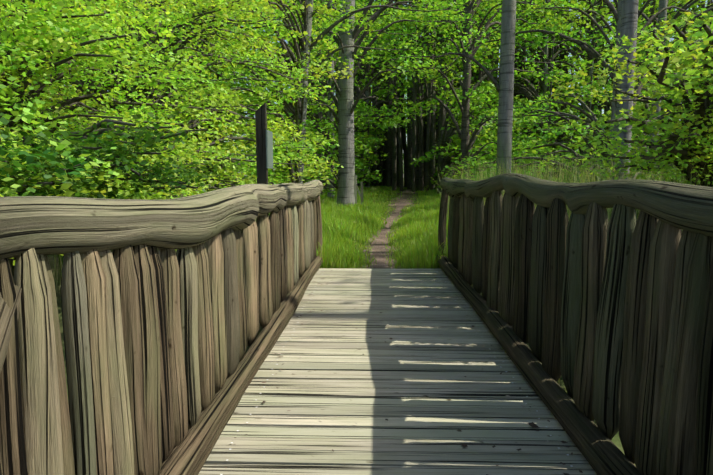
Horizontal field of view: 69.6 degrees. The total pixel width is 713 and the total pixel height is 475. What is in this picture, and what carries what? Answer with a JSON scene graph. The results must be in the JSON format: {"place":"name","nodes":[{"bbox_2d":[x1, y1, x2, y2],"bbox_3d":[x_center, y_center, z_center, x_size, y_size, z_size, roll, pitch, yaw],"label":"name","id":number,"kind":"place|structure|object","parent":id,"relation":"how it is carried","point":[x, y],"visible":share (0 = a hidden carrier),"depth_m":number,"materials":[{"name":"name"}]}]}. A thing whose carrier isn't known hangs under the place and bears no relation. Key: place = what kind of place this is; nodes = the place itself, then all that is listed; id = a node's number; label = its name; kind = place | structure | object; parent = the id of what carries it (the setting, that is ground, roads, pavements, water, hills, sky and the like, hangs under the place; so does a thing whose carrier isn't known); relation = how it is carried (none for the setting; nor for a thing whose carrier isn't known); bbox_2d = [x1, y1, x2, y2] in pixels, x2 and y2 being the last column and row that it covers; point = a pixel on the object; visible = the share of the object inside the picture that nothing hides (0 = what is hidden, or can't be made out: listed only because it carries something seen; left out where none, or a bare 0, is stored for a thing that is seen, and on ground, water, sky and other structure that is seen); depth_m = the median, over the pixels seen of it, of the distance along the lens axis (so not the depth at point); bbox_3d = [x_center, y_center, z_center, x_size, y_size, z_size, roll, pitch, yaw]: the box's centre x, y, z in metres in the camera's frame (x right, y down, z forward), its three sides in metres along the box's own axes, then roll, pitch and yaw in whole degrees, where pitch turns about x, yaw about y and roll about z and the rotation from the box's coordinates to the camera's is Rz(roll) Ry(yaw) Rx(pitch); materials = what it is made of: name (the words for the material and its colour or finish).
{"place":"outdoors","nodes":[
{"label":"outdoors","id":0,"kind":"place"},
{"bbox_2d":[47,178,635,465],"bbox_3d":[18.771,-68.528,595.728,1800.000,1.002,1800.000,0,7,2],"label":"ground","id":1,"kind":"structure","parent":0,"point":[615,440],"depth_m":5.99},
{"bbox_2d":[255,103,268,216],"bbox_3d":[-0.954,-0.276,5.234,0.100,2.145,0.070,0,7,2],"label":"sign post","id":2,"kind":"object","parent":1,"relation":"on","point":[261,129],"visible":0.36,"depth_m":5.12,"materials":[{"name":"brown wood"}]},
{"bbox_2d":[266,130,272,168],"bbox_3d":[-0.890,-0.900,5.259,0.016,0.380,0.300,0,7,2],"label":"sign panel","id":3,"kind":"object","parent":2,"relation":"attached to","point":[269,149],"visible":1,"depth_m":5.21,"materials":[{"name":"grey metal"}]},
{"bbox_2d":[354,175,362,203],"bbox_3d":[0.089,-1.696,19.616,0.516,1.350,0.750,0,7,2],"label":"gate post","id":4,"kind":"object","parent":1,"relation":"on","point":[356,188],"visible":0.57,"depth_m":19.76,"materials":[{"name":"grey wood"}]},
{"bbox_2d":[130,0,613,194],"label":"dark trunks","id":5,"kind":"object","parent":1,"relation":"on","point":[465,118],"depth_m":24.17,"materials":[{"name":"brown plant"}]},
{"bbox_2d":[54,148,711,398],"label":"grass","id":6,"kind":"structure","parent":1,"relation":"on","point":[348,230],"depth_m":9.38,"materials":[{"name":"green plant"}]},
{"bbox_2d":[265,0,667,205],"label":"tree trunks","id":7,"kind":"object","parent":1,"relation":"on","point":[627,13],"visible":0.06,"depth_m":15.05,"materials":[{"name":"grey plant"}]},
{"bbox_2d":[0,0,712,277],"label":"foliage","id":8,"kind":"object","parent":7,"relation":"attached to","point":[28,162],"visible":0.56,"depth_m":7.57,"materials":[{"name":"green plant"}]},
{"bbox_2d":[45,0,707,177],"label":"sky","id":9,"kind":"structure","parent":0,"point":[672,39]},
{"bbox_2d":[356,189,416,268],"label":"dirt path","id":10,"kind":"structure","parent":0,"point":[379,252],"depth_m":9.77,"materials":[{"name":"brown soil"}]},
{"bbox_2d":[198,268,596,474],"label":"bridge deck","id":11,"kind":"structure","parent":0,"point":[426,398],"depth_m":2.72,"materials":[{"name":"grey wood"}]},
{"bbox_3d":[0.205,0.962,3.379,1.900,0.300,6.600,0,7,2],"label":"bridge","id":12,"kind":"object","parent":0,"visible":0},
{"bbox_2d":[0,180,323,474],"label":"bridge rail","id":13,"kind":"object","parent":12,"relation":"on","point":[162,367],"visible":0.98,"depth_m":1.60,"materials":[{"name":"brown wood"}]},
{"bbox_2d":[220,268,582,474],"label":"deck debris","id":14,"kind":"object","parent":12,"relation":"on","point":[532,424],"visible":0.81,"depth_m":2.44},
{"bbox_2d":[436,173,712,474],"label":"bridge rail","id":15,"kind":"object","parent":12,"relation":"attached to","point":[610,321],"visible":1,"depth_m":2.05,"materials":[{"name":"brown wood"}]}
]}

